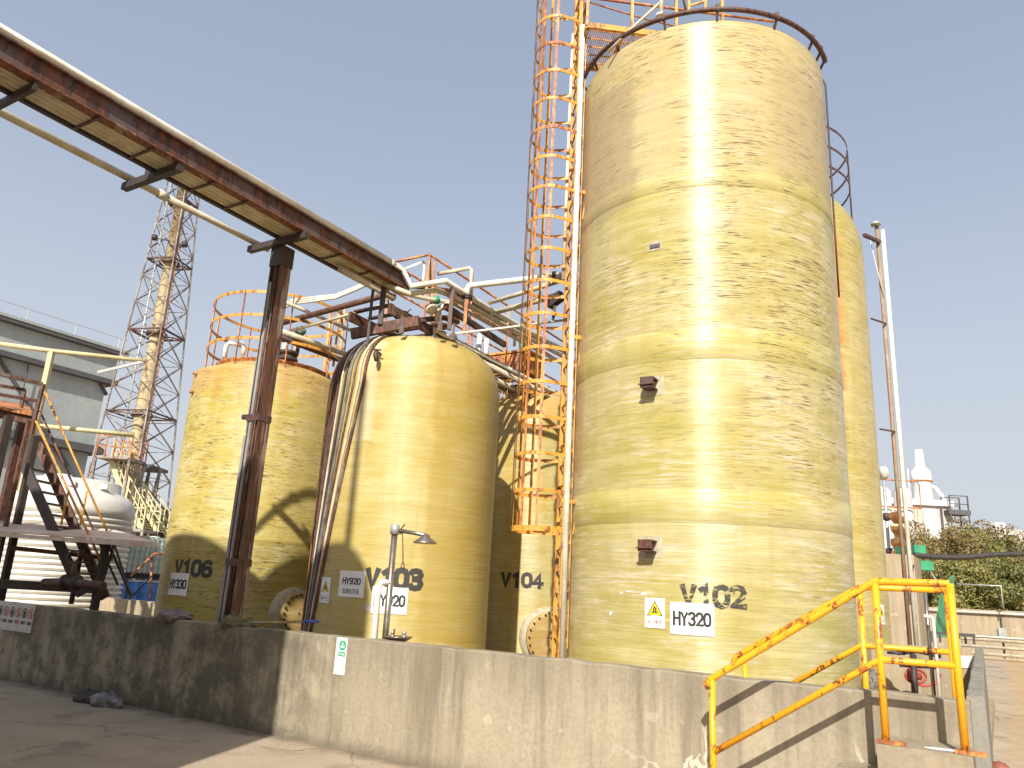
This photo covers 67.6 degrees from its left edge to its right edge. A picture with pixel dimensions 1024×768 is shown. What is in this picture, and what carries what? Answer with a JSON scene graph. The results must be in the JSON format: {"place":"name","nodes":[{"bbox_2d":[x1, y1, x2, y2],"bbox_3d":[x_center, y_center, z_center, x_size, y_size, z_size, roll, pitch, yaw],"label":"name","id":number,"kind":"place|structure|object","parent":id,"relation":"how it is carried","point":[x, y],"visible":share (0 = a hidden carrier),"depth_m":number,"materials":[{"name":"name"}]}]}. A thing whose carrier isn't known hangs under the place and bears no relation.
{"place":"outdoors","nodes":[
{"label":"outdoors","id":0,"kind":"place"},
{"bbox_2d":[0,300,130,494],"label":"grey building","id":1,"kind":"structure","parent":0,"point":[76,390],"depth_m":58.22,"materials":[{"name":"metal"}]},
{"bbox_2d":[0,579,1023,767],"bbox_3d":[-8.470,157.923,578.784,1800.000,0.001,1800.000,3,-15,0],"label":"ground","id":2,"kind":"structure","parent":0,"point":[40,727],"depth_m":7.71,"materials":[{"name":"concrete"}]},
{"bbox_2d":[72,687,99,703],"bbox_3d":[-5.217,3.908,9.512,0.492,0.244,0.275,-2,-16,18],"label":"debris bag","id":3,"kind":"object","parent":2,"relation":"on","point":[82,696],"visible":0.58,"depth_m":9.45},
{"bbox_2d":[88,689,124,708],"bbox_3d":[-4.940,3.837,9.296,0.604,0.253,0.292,-9,-19,37],"label":"debris bag","id":4,"kind":"object","parent":2,"relation":"on","point":[108,698],"visible":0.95,"depth_m":9.20,"materials":[{"name":"plastic"}]},
{"bbox_2d":[89,597,154,615],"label":"wall","id":5,"kind":"structure","parent":2,"relation":"on","point":[137,607],"depth_m":16.31,"materials":[{"name":"concrete"}]},
{"bbox_2d":[114,545,163,599],"bbox_3d":[-7.984,4.043,16.400,0.254,1.162,1.326,-6,-17,30],"label":"thin brace frame","id":6,"kind":"object","parent":5,"relation":"on","point":[137,569],"visible":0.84,"depth_m":16.42,"materials":[{"name":"metal"}]},
{"bbox_2d":[90,434,169,579],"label":"stair tower","id":7,"kind":"structure","parent":2,"relation":"on","point":[145,514],"depth_m":36.07,"materials":[{"name":"metal"}]},
{"bbox_2d":[86,137,199,579],"bbox_3d":[-18.531,-1.684,39.551,3.234,25.222,3.234,0,-15,12],"label":"lattice stack","id":8,"kind":"object","parent":2,"relation":"on","point":[141,414],"visible":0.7,"depth_m":39.39,"materials":[{"name":"paint"}]},
{"bbox_2d":[136,464,167,535],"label":"stack platform","id":9,"kind":"structure","parent":2,"relation":"on","point":[152,469],"depth_m":38.71,"materials":[{"name":"paint"}]},
{"bbox_2d":[0,600,974,767],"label":"dike wall","id":10,"kind":"structure","parent":2,"relation":"on","point":[433,706],"depth_m":7.07,"materials":[{"name":"concrete"}]},
{"bbox_2d":[0,601,35,632],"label":"safety sign","id":11,"kind":"object","parent":10,"relation":"attached to","point":[16,616],"visible":1,"depth_m":11.19,"materials":[{"name":"white"}]},
{"bbox_2d":[155,608,193,622],"bbox_3d":[-4.203,2.878,9.508,0.627,0.182,0.373,-5,-17,29],"label":"rag","id":12,"kind":"object","parent":10,"relation":"on","point":[166,615],"visible":0.94,"depth_m":9.40,"materials":[{"name":"grey fabric"}]},
{"bbox_2d":[219,612,318,627],"bbox_3d":[-2.989,2.897,9.400,0.581,0.218,1.364,-2,-16,19],"label":"mop","id":13,"kind":"object","parent":10,"relation":"on","point":[231,619],"visible":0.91,"depth_m":8.87,"materials":[{"name":"grey fabric"}]},
{"bbox_2d":[333,637,347,674],"bbox_3d":[-1.766,2.803,7.883,0.150,0.360,0.006,-6,-18,31],"label":"eyewash sign","id":14,"kind":"object","parent":10,"relation":"attached to","point":[340,656],"visible":1,"depth_m":7.88,"materials":[{"name":"white"}]},
{"bbox_2d":[879,466,892,553],"bbox_3d":[19.429,8.696,39.370,0.371,8.995,0.700,3,-15,0],"label":"pipe mast","id":15,"kind":"object","parent":2,"relation":"on","point":[884,472],"visible":0.64,"depth_m":39.93,"materials":[{"name":"metal"}]},
{"bbox_2d":[880,479,921,553],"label":"white silo","id":16,"kind":"object","parent":2,"relation":"on","point":[909,504],"visible":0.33,"depth_m":79.21,"materials":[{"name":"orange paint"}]},
{"bbox_2d":[889,508,905,553],"bbox_3d":[19.376,7.608,38.312,0.800,2.543,1.923,-3,-16,22],"label":"spiral stair","id":17,"kind":"object","parent":16,"relation":"attached to","point":[894,528],"visible":0.4,"depth_m":38.31,"materials":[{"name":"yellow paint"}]},
{"bbox_2d":[834,736,976,767],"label":"concrete steps","id":18,"kind":"structure","parent":2,"relation":"on","point":[915,753],"depth_m":4.80,"materials":[{"name":"concrete"}]},
{"bbox_2d":[703,577,987,767],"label":"handrail","id":19,"kind":"object","parent":18,"relation":"on","point":[880,660],"visible":1,"depth_m":5.08,"materials":[{"name":"metal"}]},
{"bbox_2d":[885,554,927,645],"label":"concrete block","id":20,"kind":"structure","parent":2,"relation":"on","point":[897,609],"depth_m":19.90,"materials":[{"name":"concrete"}]},
{"bbox_2d":[913,551,1023,559],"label":"lagged pipe","id":21,"kind":"object","parent":20,"relation":"on","point":[968,557],"visible":0.98,"depth_m":21.61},
{"bbox_2d":[891,449,953,542],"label":"white plant","id":22,"kind":"object","parent":2,"relation":"on","point":[931,516],"visible":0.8,"depth_m":84.98,"materials":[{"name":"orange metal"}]},
{"bbox_2d":[903,520,987,606],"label":"tree","id":23,"kind":"object","parent":2,"relation":"on","point":[957,540],"visible":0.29,"depth_m":44.00,"materials":[{"name":"green plant"}]},
{"bbox_2d":[940,495,970,545],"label":"scaffold tower","id":24,"kind":"structure","parent":2,"relation":"on","point":[959,512],"depth_m":84.09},
{"bbox_2d":[921,559,997,609],"bbox_3d":[22.958,11.582,40.910,4.585,4.620,4.712,7,-16,-13],"label":"tree","id":25,"kind":"object","parent":2,"relation":"on","point":[973,579],"visible":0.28,"depth_m":39.92,"materials":[{"name":"green plant"}]},
{"bbox_2d":[915,524,1004,561],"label":"tree","id":26,"kind":"object","parent":2,"relation":"on","point":[980,534],"visible":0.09,"depth_m":48.58,"materials":[{"name":"green plant"}]},
{"bbox_2d":[928,560,1023,610],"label":"tree","id":27,"kind":"object","parent":2,"relation":"on","point":[955,566],"visible":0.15,"depth_m":40.74,"materials":[{"name":"green plant"}]},
{"bbox_2d":[966,647,993,767],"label":"return wall","id":28,"kind":"structure","parent":2,"relation":"on","point":[977,693],"depth_m":5.46,"materials":[{"name":"grey concrete"}]},
{"bbox_2d":[941,517,1023,582],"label":"tree","id":29,"kind":"object","parent":2,"relation":"on","point":[1010,537],"visible":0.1,"depth_m":50.30,"materials":[{"name":"green plant"}]},
{"bbox_2d":[950,558,1023,611],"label":"tree","id":30,"kind":"object","parent":2,"relation":"on","point":[1001,571],"visible":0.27,"depth_m":40.57,"materials":[{"name":"green plant"}]},
{"bbox_2d":[975,532,1023,609],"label":"tree","id":31,"kind":"object","parent":2,"relation":"on","point":[1002,542],"visible":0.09,"depth_m":49.45,"materials":[{"name":"green plant"}]},
{"bbox_2d":[984,547,1023,611],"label":"tree","id":32,"kind":"object","parent":2,"relation":"on","point":[1006,561],"visible":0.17,"depth_m":42.59,"materials":[{"name":"green plant"}]},
{"bbox_3d":[20.149,9.891,28.035,0.124,0.850,0.124,3,-15,0],"label":"pipe support","id":33,"kind":"object","parent":2,"relation":"on","visible":0},
{"bbox_2d":[960,636,1023,643],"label":"ground pipe","id":34,"kind":"object","parent":33,"relation":"attached to","point":[997,640],"visible":1,"depth_m":29.18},
{"bbox_2d":[961,644,1023,650],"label":"ground pipe","id":35,"kind":"object","parent":33,"relation":"attached to","point":[995,647],"visible":1,"depth_m":29.14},
{"bbox_2d":[972,651,1023,657],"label":"ground pipe","id":36,"kind":"object","parent":33,"relation":"attached to","point":[1002,655],"depth_m":28.95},
{"bbox_2d":[0,0,1023,548],"label":"sky","id":37,"kind":"structure","parent":0,"point":[403,125],"materials":[{"name":"blue"}]},
{"bbox_2d":[895,545,953,637],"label":"green shed","id":38,"kind":"structure","parent":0,"point":[940,624],"depth_m":23.64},
{"bbox_2d":[928,607,1023,660],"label":"yard wall","id":39,"kind":"structure","parent":0,"point":[981,624],"depth_m":30.53,"materials":[{"name":"concrete"}]},
{"bbox_2d":[929,609,1023,615],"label":"wall pipe","id":40,"kind":"object","parent":39,"relation":"attached to","point":[994,613],"depth_m":30.60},
{"bbox_2d":[966,635,1023,639],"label":"wall pipe","id":41,"kind":"object","parent":39,"relation":"attached to","point":[998,637],"depth_m":30.22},
{"bbox_2d":[998,610,1006,653],"bbox_3d":[19.387,9.867,30.229,0.260,1.762,0.120,-6,-18,31],"label":"junction box","id":42,"kind":"object","parent":39,"relation":"attached to","point":[1002,631],"visible":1,"depth_m":30.20,"materials":[{"name":"metal"}]},
{"bbox_2d":[988,698,994,747],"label":"dike floor","id":43,"kind":"structure","parent":0,"point":[991,708],"depth_m":11.84,"materials":[{"name":"concrete"}]},
{"bbox_2d":[0,473,134,609],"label":"white tank","id":44,"kind":"object","parent":43,"relation":"on","point":[116,509],"visible":0.39,"depth_m":16.97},
{"bbox_2d":[0,342,146,492],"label":"pale gantry","id":45,"kind":"object","parent":43,"relation":"on","point":[49,365],"visible":0.85,"depth_m":14.60,"materials":[{"name":"metal"}]},
{"bbox_2d":[0,372,157,609],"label":"steel platform","id":46,"kind":"structure","parent":43,"relation":"on","point":[23,416],"depth_m":12.92,"materials":[{"name":"orange paint"}]},
{"bbox_2d":[40,550,106,590],"bbox_3d":[-6.752,2.889,11.848,1.156,0.604,0.240,-1,-16,16],"label":"gate valve","id":47,"kind":"object","parent":46,"relation":"on","point":[72,581],"visible":1,"depth_m":11.75,"materials":[{"name":"metal"}]},
{"bbox_2d":[153,290,347,630],"bbox_3d":[-4.764,1.846,14.520,2.973,6.728,2.914,3,-15,0],"label":"storage tank","id":48,"kind":"object","parent":43,"relation":"on","point":[197,536],"visible":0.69,"depth_m":13.31,"materials":[{"name":"yellow paint"}]},
{"bbox_2d":[168,572,189,595],"bbox_3d":[-5.586,3.344,12.793,0.461,0.360,0.025,-5,-17,28],"label":"tank sign","id":49,"kind":"object","parent":48,"relation":"attached to","point":[178,583],"visible":1,"depth_m":12.77,"materials":[{"name":"white"}]},
{"bbox_2d":[281,334,340,361],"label":"roof pipe","id":50,"kind":"object","parent":48,"relation":"attached to","point":[289,340],"visible":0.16,"depth_m":14.38,"materials":[{"name":"brown metal"}]},
{"bbox_2d":[282,329,345,355],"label":"roof pipe","id":51,"kind":"object","parent":48,"relation":"attached to","point":[311,342],"visible":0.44,"depth_m":14.39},
{"bbox_2d":[286,301,349,331],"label":"roof pipe","id":52,"kind":"object","parent":48,"relation":"attached to","point":[319,317],"visible":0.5,"depth_m":14.64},
{"bbox_2d":[286,284,361,305],"bbox_3d":[-3.396,-1.611,13.967,2.368,0.136,0.107,-7,-18,34],"label":"sagging hose","id":53,"kind":"object","parent":48,"relation":"attached to","point":[324,297],"visible":0.61,"depth_m":13.99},
{"bbox_2d":[286,285,364,307],"bbox_3d":[-3.400,-1.578,13.960,2.353,0.127,0.111,-8,-18,34],"label":"sagging hose","id":54,"kind":"object","parent":53,"relation":"on","point":[333,298],"visible":0.7,"depth_m":13.89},
{"bbox_2d":[288,284,360,301],"bbox_3d":[-3.393,-1.644,13.974,2.385,0.145,0.102,-7,-18,34],"label":"sagging hose","id":55,"kind":"object","parent":48,"relation":"attached to","point":[290,300],"visible":0.64,"depth_m":14.01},
{"bbox_2d":[283,293,379,325],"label":"cross pipe","id":56,"kind":"object","parent":48,"relation":"attached to","point":[339,307],"visible":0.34,"depth_m":13.62,"materials":[{"name":"metal"}]},
{"bbox_2d":[287,305,377,331],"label":"cross pipe","id":57,"kind":"object","parent":48,"relation":"attached to","point":[319,322],"visible":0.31,"depth_m":13.98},
{"bbox_2d":[323,309,346,373],"bbox_3d":[-3.592,-0.593,15.589,0.280,2.150,0.958,10,-17,-24],"label":"tank ladder","id":58,"kind":"object","parent":48,"relation":"attached to","point":[342,320],"visible":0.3,"depth_m":15.85,"materials":[{"name":"metal"}]},
{"bbox_2d":[216,245,294,622],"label":"steel column","id":59,"kind":"structure","parent":43,"relation":"on","point":[238,560],"depth_m":10.24,"materials":[{"name":"brown metal"}]},
{"bbox_2d":[371,579,390,638],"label":"water pipe","id":60,"kind":"object","parent":43,"relation":"on","point":[376,606],"visible":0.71,"depth_m":8.12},
{"bbox_2d":[300,333,498,649],"bbox_3d":[-1.721,2.010,12.360,2.830,5.600,2.905,3,-15,0],"label":"storage tank","id":61,"kind":"object","parent":43,"relation":"on","point":[410,432],"visible":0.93,"depth_m":11.36,"materials":[{"name":"yellow paint"}]},
{"bbox_2d":[319,577,330,602],"bbox_3d":[-2.702,2.977,11.055,0.221,0.360,0.012,-10,-20,40],"label":"warning sign","id":62,"kind":"object","parent":61,"relation":"attached to","point":[325,589],"visible":1,"depth_m":11.05,"materials":[{"name":"white"}]},
{"bbox_2d":[338,570,365,597],"bbox_3d":[-2.275,2.833,10.837,0.421,0.360,0.022,-3,-16,21],"label":"tank sign","id":63,"kind":"object","parent":61,"relation":"attached to","point":[351,583],"visible":1,"depth_m":10.83,"materials":[{"name":"white"}]},
{"bbox_2d":[370,586,408,614],"bbox_3d":[-1.712,3.026,10.692,0.501,0.360,0.029,4,-15,-2],"label":"tank sign","id":64,"kind":"object","parent":61,"relation":"attached to","point":[399,601],"visible":0.61,"depth_m":10.69,"materials":[{"name":"white"}]},
{"bbox_2d":[350,259,506,347],"bbox_3d":[-0.979,-1.241,12.938,3.134,1.830,1.291,14,-19,-35],"label":"tank top frame","id":65,"kind":"object","parent":61,"relation":"on","point":[402,324],"visible":0.95,"depth_m":12.29,"materials":[{"name":"metal"}]},
{"bbox_2d":[0,23,410,298],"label":"pipe bridge","id":66,"kind":"structure","parent":65,"relation":"attached to","point":[37,78],"depth_m":9.12,"materials":[{"name":"metal"}]},
{"bbox_2d":[338,266,395,300],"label":"process pipe","id":67,"kind":"object","parent":66,"relation":"attached to","point":[361,280],"visible":1,"depth_m":12.06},
{"bbox_2d":[373,278,561,364],"bbox_3d":[-0.279,-1.041,14.738,0.609,0.521,6.432,-7,-18,32],"label":"process pipe","id":68,"kind":"object","parent":66,"relation":"attached to","point":[469,312],"visible":0.5,"depth_m":13.77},
{"bbox_2d":[383,283,566,359],"bbox_3d":[-0.165,-1.077,14.731,0.693,0.738,6.189,-7,-18,32],"label":"process pipe","id":69,"kind":"object","parent":66,"relation":"attached to","point":[456,299],"visible":0.91,"depth_m":13.11,"materials":[{"name":"metal"}]},
{"bbox_2d":[461,271,561,305],"bbox_3d":[0.006,-1.631,13.049,1.830,0.513,0.200,-1,-16,16],"label":"transfer pipe","id":70,"kind":"object","parent":69,"relation":"attached to","point":[506,281],"visible":0.8,"depth_m":13.11,"materials":[{"name":"metal"}]},
{"bbox_2d":[391,259,561,350],"bbox_3d":[-0.184,-1.220,14.687,0.677,0.814,6.135,-6,-17,29],"label":"process pipe","id":71,"kind":"object","parent":66,"relation":"attached to","point":[475,300],"visible":0.82,"depth_m":12.99,"materials":[{"name":"metal"}]},
{"bbox_2d":[437,266,473,299],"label":"overflow pipe","id":72,"kind":"object","parent":71,"relation":"attached to","point":[459,270],"visible":0.82,"depth_m":13.58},
{"bbox_2d":[488,279,560,304],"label":"slanting pipe","id":73,"kind":"object","parent":71,"relation":"on","point":[510,296],"visible":0.61,"depth_m":13.61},
{"bbox_2d":[491,291,561,315],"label":"slanting pipe","id":74,"kind":"object","parent":71,"relation":"attached to","point":[509,308],"visible":0.56,"depth_m":13.90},
{"bbox_2d":[547,290,563,320],"bbox_3d":[0.729,-1.308,12.898,0.344,0.493,0.120,-11,-21,43],"label":"pipe end bracket","id":75,"kind":"object","parent":74,"relation":"attached to","point":[552,304],"visible":0.64,"depth_m":12.87,"materials":[{"name":"metal"}]},
{"bbox_2d":[407,285,561,351],"bbox_3d":[-0.340,-1.160,15.208,0.215,0.904,6.493,-6,-18,30],"label":"process pipe","id":76,"kind":"object","parent":66,"relation":"attached to","point":[459,295],"visible":0.35,"depth_m":14.59,"materials":[{"name":"metal"}]},
{"bbox_2d":[425,291,459,337],"bbox_3d":[-1.168,-1.096,12.781,0.606,1.058,0.372,3,-15,0],"label":"valve cluster","id":77,"kind":"object","parent":61,"relation":"on","point":[432,309],"visible":0.77,"depth_m":12.81,"materials":[{"name":"brown metal"}]},
{"bbox_2d":[454,319,562,334],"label":"slanting pipe","id":78,"kind":"object","parent":61,"relation":"on","point":[498,328],"visible":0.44,"depth_m":12.84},
{"bbox_2d":[495,377,524,393],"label":"bundle pipe","id":79,"kind":"object","parent":61,"relation":"on","point":[504,384],"depth_m":15.72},
{"bbox_2d":[485,361,552,397],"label":"bundle pipe","id":80,"kind":"object","parent":61,"relation":"attached to","point":[504,373],"depth_m":14.36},
{"bbox_2d":[382,524,436,641],"bbox_3d":[-1.120,2.525,8.037,0.531,2.091,0.334,3,-15,0],"label":"emergency shower","id":81,"kind":"object","parent":43,"relation":"on","point":[396,530],"visible":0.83,"depth_m":8.23,"materials":[{"name":"silver metal"}]},
{"bbox_2d":[347,253,574,402],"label":"overhead walkway","id":82,"kind":"structure","parent":43,"relation":"on","point":[392,310],"depth_m":13.55,"materials":[{"name":"metal"}]},
{"bbox_2d":[489,349,541,379],"bbox_3d":[0.001,-0.375,16.469,1.160,0.480,0.660,-6,-18,31],"label":"rusty box","id":83,"kind":"object","parent":82,"relation":"on","point":[512,358],"visible":0.43,"depth_m":16.16,"materials":[{"name":"orange paint"}]},
{"bbox_2d":[485,393,573,657],"bbox_3d":[0.459,3.016,15.932,2.800,5.750,3.082,3,-15,0],"label":"storage tank","id":84,"kind":"object","parent":43,"relation":"on","point":[520,599],"visible":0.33,"depth_m":14.66,"materials":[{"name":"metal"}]},
{"bbox_2d":[439,332,553,390],"bbox_3d":[1.617,0.529,17.456,0.067,0.070,11.100,-6,-18,30],"label":"bundle pipe","id":85,"kind":"object","parent":84,"relation":"on","point":[474,350],"visible":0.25,"depth_m":14.12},
{"bbox_2d":[566,3,861,687],"bbox_3d":[2.854,-0.176,11.579,3.972,9.880,3.972,3,-15,0],"label":"storage tank","id":86,"kind":"object","parent":43,"relation":"on","point":[710,464],"visible":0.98,"depth_m":10.01,"materials":[{"name":"yellow plastic"}]},
{"bbox_2d":[510,0,586,656],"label":"caged ladder","id":87,"kind":"object","parent":86,"relation":"attached to","point":[537,529],"visible":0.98,"depth_m":11.68,"materials":[{"name":"metal"}]},
{"bbox_2d":[576,0,773,71],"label":"roof platform","id":88,"kind":"structure","parent":87,"relation":"attached to","point":[604,28],"depth_m":12.76,"materials":[{"name":"yellow paint"}]},
{"bbox_2d":[561,32,578,280],"bbox_3d":[0.988,-3.922,12.831,0.157,4.697,0.070,3,-15,0],"label":"riser pipe","id":89,"kind":"object","parent":88,"relation":"attached to","point":[566,181],"visible":0.49,"depth_m":12.70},
{"bbox_2d":[559,24,584,657],"bbox_3d":[0.919,-1.140,11.457,0.098,10.031,0.082,3,-15,0],"label":"riser pipe","id":90,"kind":"object","parent":86,"relation":"attached to","point":[562,650],"visible":0.81,"depth_m":11.21,"materials":[{"name":"metal"}]},
{"bbox_2d":[607,0,664,53],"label":"roof pipework","id":91,"kind":"object","parent":86,"relation":"attached to","point":[660,3],"visible":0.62,"depth_m":11.55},
{"bbox_2d":[590,0,706,25],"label":"roof guard","id":92,"kind":"object","parent":86,"relation":"on","point":[689,5],"visible":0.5,"depth_m":12.24,"materials":[{"name":"brown metal"}]},
{"bbox_2d":[645,598,664,628],"bbox_3d":[1.701,2.728,9.114,0.251,0.340,0.012,-6,-18,31],"label":"warning sign","id":93,"kind":"object","parent":86,"relation":"attached to","point":[654,612],"visible":1,"depth_m":9.11,"materials":[{"name":"white"}]},
{"bbox_2d":[670,602,713,636],"bbox_3d":[2.100,2.742,8.925,0.501,0.360,0.023,-2,-16,19],"label":"tank sign","id":94,"kind":"object","parent":86,"relation":"attached to","point":[696,619],"visible":1,"depth_m":8.92,"materials":[{"name":"white"}]},
{"bbox_2d":[861,668,877,688],"bbox_3d":[4.329,3.589,9.263,0.216,0.394,0.218,3,-15,0],"label":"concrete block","id":95,"kind":"object","parent":86,"relation":"attached to","point":[873,678],"visible":0.5,"depth_m":9.19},
{"bbox_2d":[730,584,955,697],"bbox_3d":[2.667,2.482,6.274,1.746,1.647,0.052,-6,-18,31],"label":"handrail","id":96,"kind":"object","parent":43,"relation":"on","point":[863,646],"visible":0.58,"depth_m":6.25,"materials":[{"name":"metal"}]},
{"bbox_2d":[826,125,891,683],"bbox_3d":[5.918,0.379,17.045,3.980,11.980,3.980,3,-15,0],"label":"storage tank","id":97,"kind":"object","parent":43,"relation":"on","point":[869,555],"visible":0.12,"depth_m":15.37,"materials":[{"name":"yellow plastic"}]},
{"bbox_2d":[862,221,918,644],"bbox_3d":[7.964,1.006,16.282,0.812,9.983,0.234,12,-18,-31],"label":"twin downpipe","id":98,"kind":"object","parent":97,"relation":"attached to","point":[876,238],"visible":0.91,"depth_m":16.41,"materials":[{"name":"white metal"}]},
{"bbox_2d":[887,651,940,693],"bbox_3d":[6.320,4.519,12.048,0.641,0.685,0.566,9,-16,-21],"label":"hose valve","id":99,"kind":"object","parent":43,"relation":"on","point":[912,674],"visible":0.75,"depth_m":11.86,"materials":[{"name":"metal"}]},
{"bbox_2d":[867,631,975,698],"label":"concrete wall","id":100,"kind":"structure","parent":43,"relation":"on","point":[896,680],"depth_m":13.06,"materials":[{"name":"concrete"}]},
{"bbox_2d":[923,593,935,695],"bbox_3d":[5.941,3.832,10.861,0.052,1.896,0.049,3,-15,0],"label":"standpipe","id":101,"kind":"object","parent":43,"relation":"on","point":[929,642],"visible":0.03,"depth_m":10.90,"materials":[{"name":"silver metal"}]},
{"bbox_2d":[923,614,941,696],"bbox_3d":[5.852,3.924,10.628,0.156,1.388,0.046,3,-15,0],"label":"standpipe","id":102,"kind":"object","parent":43,"relation":"on","point":[935,655],"visible":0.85,"depth_m":10.68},
{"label":"drum plinth","id":103,"kind":"object","parent":43,"relation":"on","visible":0},
{"bbox_2d":[125,579,139,599],"bbox_3d":[-9.835,5.429,19.421,0.600,0.915,0.600,3,-15,0],"label":"blue drum","id":104,"kind":"object","parent":103,"relation":"on","point":[133,584],"visible":0.18,"depth_m":19.34,"materials":[{"name":"plastic"}]},
{"bbox_2d":[131,579,149,600],"bbox_3d":[-9.672,5.516,19.710,0.600,0.915,0.600,3,-15,0],"label":"blue drum","id":105,"kind":"object","parent":103,"relation":"on","point":[143,593],"visible":0.28,"depth_m":19.60,"materials":[{"name":"plastic"}]},
{"bbox_2d":[148,580,158,601],"bbox_3d":[-9.501,5.604,20.000,0.600,0.915,0.600,3,-15,0],"label":"blue drum","id":106,"kind":"object","parent":103,"relation":"on","point":[155,583],"visible":0.2,"depth_m":19.86,"materials":[{"name":"plastic"}]},
{"bbox_2d":[973,522,1023,558],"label":"building","id":107,"kind":"structure","parent":0,"point":[1003,524],"depth_m":116.27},
{"bbox_3d":[-10.329,5.585,20.097,0.600,0.915,0.600,3,-15,0],"label":"blue drum","id":108,"kind":"object","parent":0,"visible":0},
{"bbox_2d":[123,535,154,578],"bbox_3d":[-10.243,4.470,19.985,1.120,1.145,1.120,-6,-18,31],"label":"bulk tote","id":109,"kind":"object","parent":108,"relation":"on","point":[137,557],"visible":0.24,"depth_m":19.86,"materials":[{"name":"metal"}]},
{"bbox_3d":[-9.998,5.786,20.772,0.600,0.915,0.600,3,-15,0],"label":"blue drum","id":110,"kind":"object","parent":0,"visible":0},
{"bbox_2d":[146,536,165,579],"bbox_3d":[-9.892,4.750,20.950,1.120,1.145,1.120,-6,-18,31],"label":"bulk tote","id":111,"kind":"object","parent":110,"relation":"on","point":[157,563],"visible":0.27,"depth_m":20.56,"materials":[{"name":"plastic"}]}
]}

